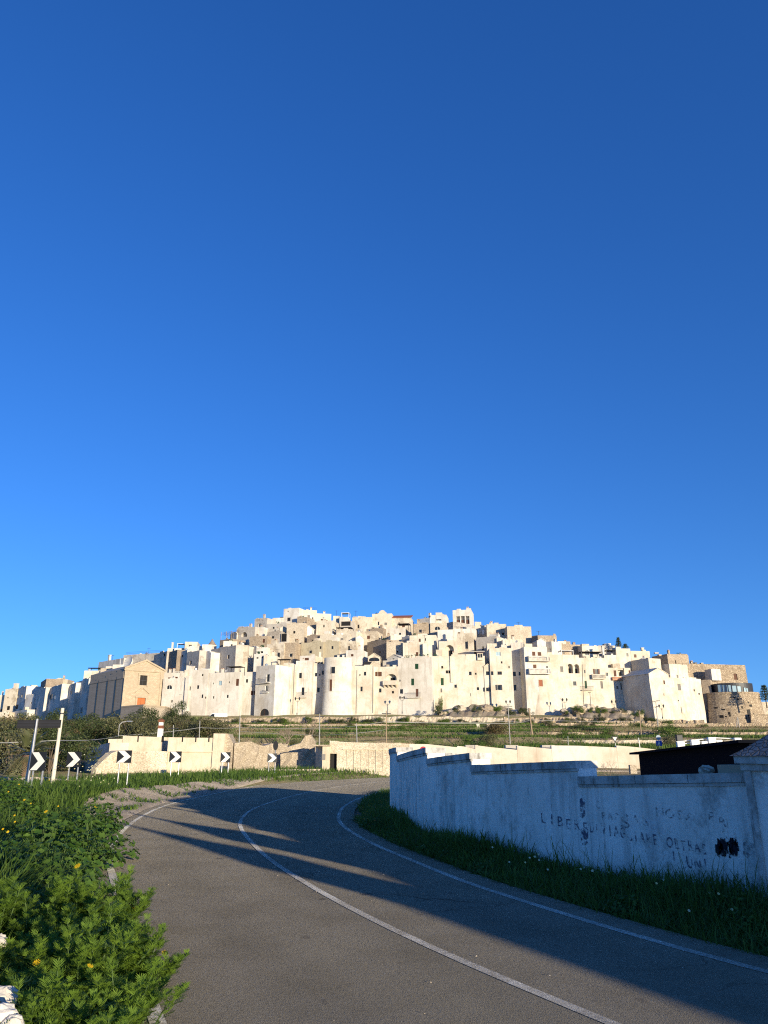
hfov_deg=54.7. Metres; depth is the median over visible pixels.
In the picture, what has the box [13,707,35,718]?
house
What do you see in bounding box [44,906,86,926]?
crown daisy
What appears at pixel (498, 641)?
house
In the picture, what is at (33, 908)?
crown daisy
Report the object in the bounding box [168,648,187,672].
house
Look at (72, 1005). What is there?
crown daisy
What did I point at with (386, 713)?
utility pole
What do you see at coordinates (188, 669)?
house
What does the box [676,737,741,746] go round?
white balustrade
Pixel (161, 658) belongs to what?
house
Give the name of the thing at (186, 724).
shrub
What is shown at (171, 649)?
house
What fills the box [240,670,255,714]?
house
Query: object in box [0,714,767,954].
ground
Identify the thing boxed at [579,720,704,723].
stone wall
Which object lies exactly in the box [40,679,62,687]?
house
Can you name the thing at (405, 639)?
house
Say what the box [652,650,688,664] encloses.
house
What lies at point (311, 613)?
house
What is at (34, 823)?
mallow bush
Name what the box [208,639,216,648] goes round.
cone roof house
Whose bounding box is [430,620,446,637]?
house
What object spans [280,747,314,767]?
stone wall
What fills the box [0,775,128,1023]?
verge grass
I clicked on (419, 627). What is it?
house
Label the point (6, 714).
house
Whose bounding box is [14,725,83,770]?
shrub
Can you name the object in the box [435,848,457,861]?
mallow bush
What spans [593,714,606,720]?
shrub
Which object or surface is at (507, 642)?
house
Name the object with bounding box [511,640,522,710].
house
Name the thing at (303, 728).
overhead cable
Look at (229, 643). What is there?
house
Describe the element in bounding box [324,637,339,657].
house
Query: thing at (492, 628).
house
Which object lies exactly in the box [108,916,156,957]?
crown daisy
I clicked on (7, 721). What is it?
shrub
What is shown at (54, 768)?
leaning pole
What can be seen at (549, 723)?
shrub
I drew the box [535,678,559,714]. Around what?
building
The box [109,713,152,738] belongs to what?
shrub
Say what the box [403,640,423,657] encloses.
house
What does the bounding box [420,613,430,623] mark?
house
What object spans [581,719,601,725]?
shrub
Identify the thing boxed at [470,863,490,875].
mallow bush
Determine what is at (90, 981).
crown daisy
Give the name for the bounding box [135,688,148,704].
door
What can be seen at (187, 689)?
flue buttress
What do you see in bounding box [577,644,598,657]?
house
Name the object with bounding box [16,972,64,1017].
crown daisy
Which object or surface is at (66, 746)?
shrub
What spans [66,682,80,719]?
house
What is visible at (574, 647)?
house
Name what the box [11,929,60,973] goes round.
crown daisy
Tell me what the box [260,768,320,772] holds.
stone wall
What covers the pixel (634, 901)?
mallow bush
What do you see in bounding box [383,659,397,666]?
house
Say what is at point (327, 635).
house
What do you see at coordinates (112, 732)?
shrub
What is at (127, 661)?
satellite dish
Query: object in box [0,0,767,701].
sky
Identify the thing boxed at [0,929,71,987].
crown daisy
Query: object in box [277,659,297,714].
house
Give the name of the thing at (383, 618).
house
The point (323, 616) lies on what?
house
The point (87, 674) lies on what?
house
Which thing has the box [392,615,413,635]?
house
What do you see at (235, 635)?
house
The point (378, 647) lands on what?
house
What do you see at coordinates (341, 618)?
house
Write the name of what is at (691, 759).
garden shed
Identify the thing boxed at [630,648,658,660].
house
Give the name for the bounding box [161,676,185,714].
house
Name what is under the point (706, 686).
stone pier
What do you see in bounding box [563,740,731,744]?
stone wall
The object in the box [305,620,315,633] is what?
house
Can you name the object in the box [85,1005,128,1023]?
crown daisy
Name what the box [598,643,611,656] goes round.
house
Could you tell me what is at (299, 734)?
overhead cable
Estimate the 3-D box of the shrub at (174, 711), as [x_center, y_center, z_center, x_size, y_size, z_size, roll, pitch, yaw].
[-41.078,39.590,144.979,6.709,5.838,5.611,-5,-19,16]
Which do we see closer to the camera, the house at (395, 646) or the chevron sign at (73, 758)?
the chevron sign at (73, 758)
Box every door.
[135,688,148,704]
[330,754,336,769]
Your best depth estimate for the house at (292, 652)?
222.14 m
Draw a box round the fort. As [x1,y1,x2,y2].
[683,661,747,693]
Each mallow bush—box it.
[0,775,25,784]
[0,776,33,792]
[0,784,39,807]
[0,797,15,811]
[0,797,47,824]
[0,807,16,823]
[0,813,95,859]
[0,815,68,855]
[0,835,74,894]
[1,838,113,904]
[2,790,24,804]
[6,829,24,843]
[13,811,100,853]
[18,843,90,883]
[33,816,89,841]
[49,828,125,874]
[51,812,139,861]
[68,797,128,833]
[70,807,119,833]
[91,809,122,828]
[359,817,374,827]
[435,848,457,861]
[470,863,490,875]
[567,866,599,882]
[601,891,650,918]
[716,906,766,942]
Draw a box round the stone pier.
[701,680,712,722]
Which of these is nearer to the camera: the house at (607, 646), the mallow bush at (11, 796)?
the mallow bush at (11, 796)
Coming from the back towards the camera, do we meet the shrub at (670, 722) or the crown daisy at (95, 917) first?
the shrub at (670, 722)
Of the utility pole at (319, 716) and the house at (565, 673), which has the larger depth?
the house at (565, 673)
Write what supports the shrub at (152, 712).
on the ground at (432, 741)
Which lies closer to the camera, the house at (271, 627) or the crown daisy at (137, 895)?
the crown daisy at (137, 895)
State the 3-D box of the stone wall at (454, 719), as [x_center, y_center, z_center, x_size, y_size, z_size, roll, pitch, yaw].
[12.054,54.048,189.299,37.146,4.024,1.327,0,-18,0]
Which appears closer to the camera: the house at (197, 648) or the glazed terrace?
the glazed terrace
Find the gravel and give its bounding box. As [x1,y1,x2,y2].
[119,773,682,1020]
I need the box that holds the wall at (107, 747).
[84,743,128,771]
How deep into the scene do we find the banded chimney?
56.15 m
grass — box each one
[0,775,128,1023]
[3,764,388,814]
[51,723,767,770]
[72,717,767,748]
[351,787,767,957]
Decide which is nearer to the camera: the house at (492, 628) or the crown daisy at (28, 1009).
the crown daisy at (28, 1009)
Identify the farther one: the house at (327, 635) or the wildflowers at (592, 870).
the house at (327, 635)
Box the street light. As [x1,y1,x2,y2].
[655,700,659,726]
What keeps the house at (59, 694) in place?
on the ground at (432, 741)
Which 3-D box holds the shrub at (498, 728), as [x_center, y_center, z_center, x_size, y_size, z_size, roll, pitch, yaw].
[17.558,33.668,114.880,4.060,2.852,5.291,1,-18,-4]
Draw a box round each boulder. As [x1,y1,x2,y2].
[0,933,6,946]
[0,986,17,1005]
[0,1002,18,1021]
[0,1014,24,1023]
[452,705,466,710]
[480,704,493,711]
[560,708,567,714]
[572,706,585,714]
[583,704,596,710]
[698,765,714,773]
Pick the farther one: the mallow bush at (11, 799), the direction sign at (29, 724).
the direction sign at (29, 724)
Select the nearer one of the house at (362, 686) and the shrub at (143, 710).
the shrub at (143, 710)
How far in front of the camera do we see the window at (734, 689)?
203.00 m
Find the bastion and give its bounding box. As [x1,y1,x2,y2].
[703,692,763,723]
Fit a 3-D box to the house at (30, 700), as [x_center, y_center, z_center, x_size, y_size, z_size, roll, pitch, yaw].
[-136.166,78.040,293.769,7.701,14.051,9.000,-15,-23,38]
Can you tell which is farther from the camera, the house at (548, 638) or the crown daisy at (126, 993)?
the house at (548, 638)
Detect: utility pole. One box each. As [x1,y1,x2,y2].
[315,714,323,744]
[382,711,390,742]
[504,706,511,743]
[528,708,532,733]
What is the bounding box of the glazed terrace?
[711,683,753,692]
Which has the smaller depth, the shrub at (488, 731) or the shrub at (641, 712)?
the shrub at (488, 731)
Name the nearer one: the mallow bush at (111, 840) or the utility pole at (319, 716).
the mallow bush at (111, 840)
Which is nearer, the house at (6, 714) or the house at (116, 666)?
the house at (116, 666)
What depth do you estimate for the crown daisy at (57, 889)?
6.45 m
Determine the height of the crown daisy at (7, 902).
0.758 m
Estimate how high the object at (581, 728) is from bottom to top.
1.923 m
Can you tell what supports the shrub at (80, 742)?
on the ground at (432, 741)
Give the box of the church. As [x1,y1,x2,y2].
[86,652,165,718]
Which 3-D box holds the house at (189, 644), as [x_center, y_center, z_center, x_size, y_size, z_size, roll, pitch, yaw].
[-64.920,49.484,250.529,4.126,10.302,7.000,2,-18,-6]
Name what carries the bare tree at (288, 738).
on the ground at (432, 741)
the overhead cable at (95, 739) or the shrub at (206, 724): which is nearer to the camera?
the overhead cable at (95, 739)
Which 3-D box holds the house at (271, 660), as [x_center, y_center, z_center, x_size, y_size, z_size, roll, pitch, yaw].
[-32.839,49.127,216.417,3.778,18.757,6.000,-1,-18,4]
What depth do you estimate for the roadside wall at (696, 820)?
10.17 m
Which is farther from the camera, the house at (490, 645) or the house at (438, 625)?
the house at (438, 625)
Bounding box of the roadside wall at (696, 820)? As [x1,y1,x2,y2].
[389,747,760,899]
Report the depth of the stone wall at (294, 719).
189.49 m
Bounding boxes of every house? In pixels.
[0,691,4,711]
[0,711,14,719]
[2,683,18,711]
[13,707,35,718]
[15,685,39,710]
[24,694,35,709]
[34,687,50,719]
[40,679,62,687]
[47,684,70,718]
[57,675,73,683]
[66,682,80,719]
[76,677,90,718]
[83,668,100,678]
[98,655,132,669]
[100,666,112,671]
[113,661,123,668]
[123,650,160,663]
[153,648,180,672]
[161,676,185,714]
[164,664,185,678]
[167,642,184,650]
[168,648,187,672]
[180,649,195,672]
[184,642,199,649]
[184,665,196,675]
[186,648,212,669]
[187,644,201,650]
[187,668,220,715]
[202,644,213,650]
[205,651,219,671]
[206,666,244,715]
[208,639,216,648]
[211,641,253,671]
[219,630,245,646]
[223,639,236,646]
[230,632,237,638]
[237,624,262,644]
[238,643,249,671]
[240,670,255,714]
[249,634,270,646]
[252,646,257,666]
[253,651,268,671]
[254,614,275,627]
[254,662,291,715]
[256,645,269,655]
[259,627,267,635]
[263,651,280,665]
[266,621,286,631]
[267,627,284,643]
[267,639,286,664]
[273,617,283,623]
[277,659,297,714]
[279,626,286,632]
[281,633,289,642]
[283,608,304,622]
[284,639,300,663]
[287,622,308,642]
[296,658,315,714]
[297,616,314,622]
[300,654,317,661]
[301,638,323,658]
[303,607,316,621]
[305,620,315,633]
[307,626,314,635]
[307,629,319,642]
[313,662,323,713]
[316,619,339,634]
[316,652,323,663]
[317,611,330,620]
[320,631,350,641]
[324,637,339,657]
[333,616,339,622]
[336,627,353,634]
[339,612,350,623]
[339,640,359,656]
[340,621,355,630]
[346,645,367,665]
[349,631,361,640]
[351,662,374,714]
[352,616,372,630]
[354,635,363,649]
[357,629,382,651]
[366,625,385,635]
[367,638,404,666]
[367,653,381,666]
[372,610,392,628]
[374,664,397,714]
[382,633,389,639]
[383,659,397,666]
[386,623,410,636]
[386,639,403,657]
[386,654,405,659]
[388,634,401,641]
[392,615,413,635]
[398,654,434,714]
[402,635,409,642]
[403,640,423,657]
[410,633,437,655]
[413,619,429,634]
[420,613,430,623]
[422,644,431,655]
[429,651,485,714]
[430,612,448,622]
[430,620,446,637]
[436,650,442,655]
[437,627,453,649]
[439,636,457,655]
[447,622,466,629]
[453,607,473,628]
[453,626,476,640]
[457,628,476,655]
[472,622,485,636]
[476,633,503,664]
[483,664,491,705]
[486,621,505,638]
[486,643,496,659]
[486,645,514,708]
[496,638,502,647]
[501,636,521,647]
[504,622,531,643]
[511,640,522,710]
[519,642,550,714]
[531,638,545,646]
[532,635,536,642]
[537,631,556,641]
[546,639,561,654]
[547,648,582,714]
[557,640,571,654]
[571,642,579,654]
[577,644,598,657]
[577,651,611,707]
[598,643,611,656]
[600,646,616,667]
[607,646,631,670]
[608,663,630,708]
[621,668,674,720]
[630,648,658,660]
[631,658,661,670]
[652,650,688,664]
[661,664,688,677]
[669,677,706,722]
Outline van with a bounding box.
[210,713,227,716]
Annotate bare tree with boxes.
[277,727,294,745]
[298,719,318,735]
[597,760,617,775]
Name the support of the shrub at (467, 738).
on the ground at (432, 741)
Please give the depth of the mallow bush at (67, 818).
12.05 m
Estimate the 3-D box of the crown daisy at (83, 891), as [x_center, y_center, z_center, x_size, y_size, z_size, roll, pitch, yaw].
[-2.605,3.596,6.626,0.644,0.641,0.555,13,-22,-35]
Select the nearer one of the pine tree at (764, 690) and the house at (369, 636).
the pine tree at (764, 690)
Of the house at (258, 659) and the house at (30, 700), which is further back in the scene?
the house at (30, 700)
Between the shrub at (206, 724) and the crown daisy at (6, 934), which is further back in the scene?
the shrub at (206, 724)
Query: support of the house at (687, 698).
on the ground at (432, 741)
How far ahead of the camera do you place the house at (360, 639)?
227.99 m
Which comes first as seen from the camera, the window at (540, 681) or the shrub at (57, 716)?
the shrub at (57, 716)
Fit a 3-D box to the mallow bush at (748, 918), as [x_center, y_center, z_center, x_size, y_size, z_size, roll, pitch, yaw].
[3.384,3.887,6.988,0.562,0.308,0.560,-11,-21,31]
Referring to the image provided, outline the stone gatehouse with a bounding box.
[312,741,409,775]
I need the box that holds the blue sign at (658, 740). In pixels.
[656,735,661,748]
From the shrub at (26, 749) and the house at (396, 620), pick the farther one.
the house at (396, 620)
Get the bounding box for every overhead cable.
[0,727,239,742]
[240,721,385,728]
[242,730,380,734]
[387,719,527,722]
[387,720,605,723]
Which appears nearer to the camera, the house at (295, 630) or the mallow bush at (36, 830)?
the mallow bush at (36, 830)
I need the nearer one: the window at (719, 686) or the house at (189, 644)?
the window at (719, 686)
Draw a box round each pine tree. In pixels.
[615,637,622,646]
[758,684,767,707]
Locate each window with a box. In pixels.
[138,673,149,686]
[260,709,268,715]
[329,679,332,691]
[331,666,335,673]
[477,653,482,659]
[538,679,543,686]
[593,669,599,673]
[717,684,725,691]
[726,684,731,691]
[731,685,737,691]
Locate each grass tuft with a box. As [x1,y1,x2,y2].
[0,825,77,871]
[0,831,121,899]
[0,865,72,905]
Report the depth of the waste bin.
76.32 m
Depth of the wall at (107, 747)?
54.42 m
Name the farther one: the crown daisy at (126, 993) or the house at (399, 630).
the house at (399, 630)
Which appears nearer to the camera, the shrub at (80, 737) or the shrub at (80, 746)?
the shrub at (80, 746)
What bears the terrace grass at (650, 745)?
on the ground at (432, 741)
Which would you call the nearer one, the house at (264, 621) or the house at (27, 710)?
the house at (264, 621)
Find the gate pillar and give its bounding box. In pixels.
[730,734,767,900]
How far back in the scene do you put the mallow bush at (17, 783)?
20.87 m
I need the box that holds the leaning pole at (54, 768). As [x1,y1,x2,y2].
[50,708,63,783]
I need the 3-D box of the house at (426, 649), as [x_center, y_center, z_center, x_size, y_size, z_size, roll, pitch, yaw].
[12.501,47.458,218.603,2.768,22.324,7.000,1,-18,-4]
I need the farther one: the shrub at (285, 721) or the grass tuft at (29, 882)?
the shrub at (285, 721)
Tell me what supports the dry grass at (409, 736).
on the ground at (432, 741)
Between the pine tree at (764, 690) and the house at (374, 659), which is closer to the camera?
the pine tree at (764, 690)
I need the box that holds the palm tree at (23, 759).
[0,730,62,777]
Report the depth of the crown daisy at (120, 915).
5.71 m
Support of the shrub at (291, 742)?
on the ground at (432, 741)
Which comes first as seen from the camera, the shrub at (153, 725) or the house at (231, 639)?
the shrub at (153, 725)
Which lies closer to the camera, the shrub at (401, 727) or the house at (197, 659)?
the shrub at (401, 727)
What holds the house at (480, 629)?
on the ground at (432, 741)
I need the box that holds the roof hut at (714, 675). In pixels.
[704,669,721,681]
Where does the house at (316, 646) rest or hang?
on the ground at (432, 741)
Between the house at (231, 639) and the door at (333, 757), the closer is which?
the door at (333, 757)
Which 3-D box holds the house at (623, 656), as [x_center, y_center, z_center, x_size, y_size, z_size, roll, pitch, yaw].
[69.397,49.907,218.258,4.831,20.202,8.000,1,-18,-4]
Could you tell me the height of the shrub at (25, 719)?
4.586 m
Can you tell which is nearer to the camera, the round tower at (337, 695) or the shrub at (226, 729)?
the shrub at (226, 729)
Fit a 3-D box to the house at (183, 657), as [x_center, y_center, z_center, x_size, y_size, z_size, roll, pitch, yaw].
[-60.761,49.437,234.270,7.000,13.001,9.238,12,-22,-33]
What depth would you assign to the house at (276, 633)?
237.35 m
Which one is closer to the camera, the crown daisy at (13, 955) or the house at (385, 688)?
the crown daisy at (13, 955)
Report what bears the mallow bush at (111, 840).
on the ground at (432, 741)
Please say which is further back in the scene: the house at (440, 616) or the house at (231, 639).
the house at (440, 616)
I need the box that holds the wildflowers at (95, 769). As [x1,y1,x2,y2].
[66,754,134,786]
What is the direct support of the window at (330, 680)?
in the round tower at (337, 695)
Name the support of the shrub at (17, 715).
on the ground at (432, 741)
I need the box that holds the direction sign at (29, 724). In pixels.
[17,719,60,783]
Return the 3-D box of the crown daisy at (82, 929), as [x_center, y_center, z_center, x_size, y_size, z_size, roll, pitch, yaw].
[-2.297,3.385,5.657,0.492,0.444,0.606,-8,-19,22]
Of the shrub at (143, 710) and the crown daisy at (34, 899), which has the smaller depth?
the crown daisy at (34, 899)
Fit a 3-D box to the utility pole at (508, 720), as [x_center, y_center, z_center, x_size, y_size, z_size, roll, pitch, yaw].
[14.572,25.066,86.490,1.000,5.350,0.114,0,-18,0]
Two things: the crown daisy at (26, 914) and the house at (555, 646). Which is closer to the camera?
the crown daisy at (26, 914)
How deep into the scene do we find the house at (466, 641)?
226.90 m
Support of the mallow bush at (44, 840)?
on the ground at (432, 741)
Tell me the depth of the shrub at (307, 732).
99.22 m
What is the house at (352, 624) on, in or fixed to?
on the ground at (432, 741)
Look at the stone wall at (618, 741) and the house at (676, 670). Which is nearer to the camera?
the stone wall at (618, 741)
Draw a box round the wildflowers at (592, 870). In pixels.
[492,846,732,911]
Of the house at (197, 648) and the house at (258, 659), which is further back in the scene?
the house at (197, 648)
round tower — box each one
[321,655,352,714]
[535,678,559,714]
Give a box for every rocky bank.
[440,704,520,716]
[560,707,643,720]
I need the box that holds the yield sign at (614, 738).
[611,736,617,745]
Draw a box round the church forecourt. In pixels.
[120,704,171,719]
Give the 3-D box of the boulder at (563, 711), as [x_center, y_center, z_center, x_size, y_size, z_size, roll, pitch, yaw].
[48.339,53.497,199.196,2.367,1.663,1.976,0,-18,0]
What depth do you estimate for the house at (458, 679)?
209.19 m
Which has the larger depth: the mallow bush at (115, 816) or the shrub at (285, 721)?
the shrub at (285, 721)
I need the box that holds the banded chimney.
[157,718,164,736]
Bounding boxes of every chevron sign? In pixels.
[29,752,46,786]
[66,752,81,779]
[116,750,131,784]
[169,751,181,774]
[220,752,230,771]
[267,753,276,772]
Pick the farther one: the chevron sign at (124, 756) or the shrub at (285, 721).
the shrub at (285, 721)
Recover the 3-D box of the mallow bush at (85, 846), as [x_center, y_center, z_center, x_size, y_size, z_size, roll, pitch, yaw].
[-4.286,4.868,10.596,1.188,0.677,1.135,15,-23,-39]
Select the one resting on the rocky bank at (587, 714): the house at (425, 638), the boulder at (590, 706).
the boulder at (590, 706)
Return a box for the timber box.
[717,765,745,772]
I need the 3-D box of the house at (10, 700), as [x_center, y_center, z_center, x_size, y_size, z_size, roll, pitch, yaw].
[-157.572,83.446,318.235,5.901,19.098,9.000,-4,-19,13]
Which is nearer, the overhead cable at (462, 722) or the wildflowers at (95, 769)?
the wildflowers at (95, 769)
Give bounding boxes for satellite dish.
[124,656,131,666]
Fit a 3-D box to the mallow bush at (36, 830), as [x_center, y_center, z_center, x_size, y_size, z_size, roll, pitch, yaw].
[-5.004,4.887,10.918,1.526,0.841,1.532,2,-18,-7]
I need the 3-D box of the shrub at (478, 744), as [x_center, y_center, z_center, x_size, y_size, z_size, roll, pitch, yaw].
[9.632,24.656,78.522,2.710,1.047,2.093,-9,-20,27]
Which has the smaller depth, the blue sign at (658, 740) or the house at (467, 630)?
the blue sign at (658, 740)
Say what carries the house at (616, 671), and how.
on the ground at (432, 741)
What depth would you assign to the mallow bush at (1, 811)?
15.35 m
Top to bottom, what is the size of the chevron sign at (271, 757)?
1.419 m
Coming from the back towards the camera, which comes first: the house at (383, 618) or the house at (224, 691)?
the house at (383, 618)
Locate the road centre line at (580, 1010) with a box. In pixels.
[238,781,620,1023]
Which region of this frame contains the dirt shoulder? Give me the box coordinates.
[71,770,639,823]
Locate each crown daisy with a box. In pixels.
[0,870,41,935]
[0,923,28,939]
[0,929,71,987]
[0,931,56,974]
[0,939,57,976]
[0,942,35,982]
[0,967,33,986]
[0,974,78,1023]
[0,980,11,985]
[2,907,65,963]
[2,959,125,1017]
[4,912,44,938]
[4,936,66,994]
[5,971,27,990]
[8,887,90,931]
[11,901,47,923]
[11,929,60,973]
[13,902,104,948]
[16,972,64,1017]
[17,999,72,1023]
[18,881,93,917]
[24,871,87,920]
[27,962,68,988]
[29,896,73,925]
[30,901,166,984]
[31,957,146,1023]
[35,986,119,1023]
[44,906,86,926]
[47,948,155,986]
[51,936,122,989]
[55,896,133,947]
[55,963,164,1021]
[57,919,100,953]
[60,861,147,925]
[61,864,157,922]
[62,983,96,1023]
[69,880,111,921]
[80,913,155,969]
[82,980,161,1023]
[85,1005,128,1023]
[89,955,190,1023]
[92,934,182,990]
[101,886,139,926]
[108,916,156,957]
[119,912,190,994]
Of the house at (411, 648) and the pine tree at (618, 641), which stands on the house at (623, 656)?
the pine tree at (618, 641)
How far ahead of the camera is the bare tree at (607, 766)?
33.90 m
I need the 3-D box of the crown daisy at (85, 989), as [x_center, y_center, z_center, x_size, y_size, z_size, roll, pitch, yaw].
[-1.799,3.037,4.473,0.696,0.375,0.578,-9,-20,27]
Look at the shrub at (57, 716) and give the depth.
75.10 m
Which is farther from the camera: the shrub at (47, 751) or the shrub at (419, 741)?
the shrub at (419, 741)
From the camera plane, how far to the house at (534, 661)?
207.44 m
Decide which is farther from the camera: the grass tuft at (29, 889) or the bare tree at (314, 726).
the bare tree at (314, 726)
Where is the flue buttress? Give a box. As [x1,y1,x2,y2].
[183,676,189,713]
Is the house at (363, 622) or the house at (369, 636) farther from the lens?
the house at (363, 622)
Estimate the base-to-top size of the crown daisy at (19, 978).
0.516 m
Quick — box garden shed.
[629,740,757,774]
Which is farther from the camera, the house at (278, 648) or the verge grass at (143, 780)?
the house at (278, 648)
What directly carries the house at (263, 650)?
on the ground at (432, 741)
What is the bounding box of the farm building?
[91,733,236,773]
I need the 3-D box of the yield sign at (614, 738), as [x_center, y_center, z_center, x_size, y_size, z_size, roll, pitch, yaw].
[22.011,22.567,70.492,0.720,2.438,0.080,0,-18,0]
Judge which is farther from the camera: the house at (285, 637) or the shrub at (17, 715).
the house at (285, 637)
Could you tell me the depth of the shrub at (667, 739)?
85.75 m
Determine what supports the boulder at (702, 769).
on the roadside wall at (696, 820)
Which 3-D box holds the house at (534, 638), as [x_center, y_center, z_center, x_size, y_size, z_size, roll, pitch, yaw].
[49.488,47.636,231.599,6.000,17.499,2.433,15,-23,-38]
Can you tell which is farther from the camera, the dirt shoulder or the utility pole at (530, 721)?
the utility pole at (530, 721)
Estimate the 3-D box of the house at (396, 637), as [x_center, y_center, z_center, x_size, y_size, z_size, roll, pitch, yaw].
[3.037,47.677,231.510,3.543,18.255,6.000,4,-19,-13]
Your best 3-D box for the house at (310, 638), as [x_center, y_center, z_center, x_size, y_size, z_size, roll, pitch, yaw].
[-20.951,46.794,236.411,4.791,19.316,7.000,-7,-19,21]
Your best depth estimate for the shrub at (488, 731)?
115.04 m
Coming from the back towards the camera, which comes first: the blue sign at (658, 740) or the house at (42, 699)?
the house at (42, 699)
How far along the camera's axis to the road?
6.74 m
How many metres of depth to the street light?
145.08 m
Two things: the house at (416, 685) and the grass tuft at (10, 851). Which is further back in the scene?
the house at (416, 685)
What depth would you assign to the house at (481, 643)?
225.18 m
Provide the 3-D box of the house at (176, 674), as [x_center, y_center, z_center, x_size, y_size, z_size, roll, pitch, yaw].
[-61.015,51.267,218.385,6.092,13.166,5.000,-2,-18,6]
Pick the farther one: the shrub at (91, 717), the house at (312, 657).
the house at (312, 657)
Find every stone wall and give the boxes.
[0,777,79,781]
[177,724,400,726]
[201,716,357,723]
[232,742,287,769]
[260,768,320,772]
[261,742,476,743]
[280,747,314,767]
[287,735,315,760]
[358,716,503,722]
[503,716,633,723]
[545,723,767,726]
[548,731,767,735]
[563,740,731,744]
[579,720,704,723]
[749,714,767,723]
[762,702,767,713]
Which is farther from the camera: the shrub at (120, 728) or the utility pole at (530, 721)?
the utility pole at (530, 721)
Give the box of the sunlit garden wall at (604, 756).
[410,744,655,768]
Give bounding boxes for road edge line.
[106,785,258,1023]
[337,792,767,972]
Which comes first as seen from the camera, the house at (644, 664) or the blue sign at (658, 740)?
the blue sign at (658, 740)
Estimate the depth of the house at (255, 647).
222.82 m
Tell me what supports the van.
on the ground at (432, 741)
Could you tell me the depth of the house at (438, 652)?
217.45 m
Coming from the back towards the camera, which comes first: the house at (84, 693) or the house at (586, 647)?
the house at (84, 693)
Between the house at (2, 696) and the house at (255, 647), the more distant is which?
the house at (2, 696)
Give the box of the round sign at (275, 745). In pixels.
[273,741,277,752]
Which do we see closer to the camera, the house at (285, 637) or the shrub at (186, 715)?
the shrub at (186, 715)
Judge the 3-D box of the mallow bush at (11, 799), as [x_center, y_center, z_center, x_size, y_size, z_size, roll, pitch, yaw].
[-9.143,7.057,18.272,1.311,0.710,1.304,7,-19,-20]
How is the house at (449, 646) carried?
on the ground at (432, 741)
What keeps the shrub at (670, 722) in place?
on the ground at (432, 741)
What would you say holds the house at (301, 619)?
on the ground at (432, 741)
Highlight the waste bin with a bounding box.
[675,734,682,740]
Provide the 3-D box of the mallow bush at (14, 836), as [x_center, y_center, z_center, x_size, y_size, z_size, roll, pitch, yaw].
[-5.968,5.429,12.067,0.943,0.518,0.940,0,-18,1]
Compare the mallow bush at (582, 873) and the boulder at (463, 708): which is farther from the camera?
the boulder at (463, 708)
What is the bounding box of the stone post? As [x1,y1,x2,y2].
[628,765,636,773]
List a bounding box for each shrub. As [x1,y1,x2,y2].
[0,716,23,729]
[0,719,28,769]
[0,722,43,774]
[0,722,67,768]
[0,732,17,758]
[2,716,69,737]
[6,719,51,771]
[10,712,70,731]
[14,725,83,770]
[16,712,41,719]
[34,724,102,773]
[41,739,81,764]
[46,708,91,735]
[53,728,95,753]
[62,721,92,744]
[65,712,118,738]
[79,736,115,770]
[81,718,114,738]
[96,721,122,738]
[100,711,155,738]
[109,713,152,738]
[124,707,164,729]
[136,716,170,736]
[136,727,157,736]
[137,706,168,730]
[162,701,190,726]
[163,716,187,731]
[163,726,194,735]
[165,716,184,726]
[174,718,238,737]
[175,718,217,734]
[178,711,202,720]
[187,716,229,737]
[281,718,293,723]
[286,739,300,744]
[304,728,325,737]
[387,725,414,729]
[411,720,430,727]
[411,737,429,743]
[434,695,442,713]
[453,735,478,745]
[462,740,485,746]
[471,705,481,711]
[473,733,497,745]
[480,724,500,734]
[486,720,511,734]
[543,721,558,727]
[556,731,575,736]
[562,717,578,722]
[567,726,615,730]
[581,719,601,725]
[586,727,613,737]
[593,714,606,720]
[630,709,644,715]
[650,723,685,734]
[659,719,673,723]
[660,734,675,745]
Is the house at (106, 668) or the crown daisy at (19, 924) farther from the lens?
the house at (106, 668)
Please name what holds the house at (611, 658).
on the ground at (432, 741)
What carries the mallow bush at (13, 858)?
on the ground at (432, 741)
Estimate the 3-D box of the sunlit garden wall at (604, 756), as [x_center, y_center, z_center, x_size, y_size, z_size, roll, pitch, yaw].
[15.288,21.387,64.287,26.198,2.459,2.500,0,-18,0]
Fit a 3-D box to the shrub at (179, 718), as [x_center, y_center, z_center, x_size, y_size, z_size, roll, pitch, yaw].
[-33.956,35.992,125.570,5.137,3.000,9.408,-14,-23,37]
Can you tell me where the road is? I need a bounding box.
[92,777,767,1023]
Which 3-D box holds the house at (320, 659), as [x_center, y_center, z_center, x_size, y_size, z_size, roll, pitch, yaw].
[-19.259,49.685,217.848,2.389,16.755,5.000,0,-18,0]
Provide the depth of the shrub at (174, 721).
124.47 m
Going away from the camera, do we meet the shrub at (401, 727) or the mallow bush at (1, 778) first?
the mallow bush at (1, 778)
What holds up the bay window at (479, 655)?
in the house at (458, 679)
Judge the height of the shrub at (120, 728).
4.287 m
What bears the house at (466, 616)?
on the ground at (432, 741)
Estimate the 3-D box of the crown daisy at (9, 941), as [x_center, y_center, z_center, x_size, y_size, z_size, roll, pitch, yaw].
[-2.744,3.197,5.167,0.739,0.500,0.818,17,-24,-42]
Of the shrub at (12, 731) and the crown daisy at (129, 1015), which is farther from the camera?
the shrub at (12, 731)

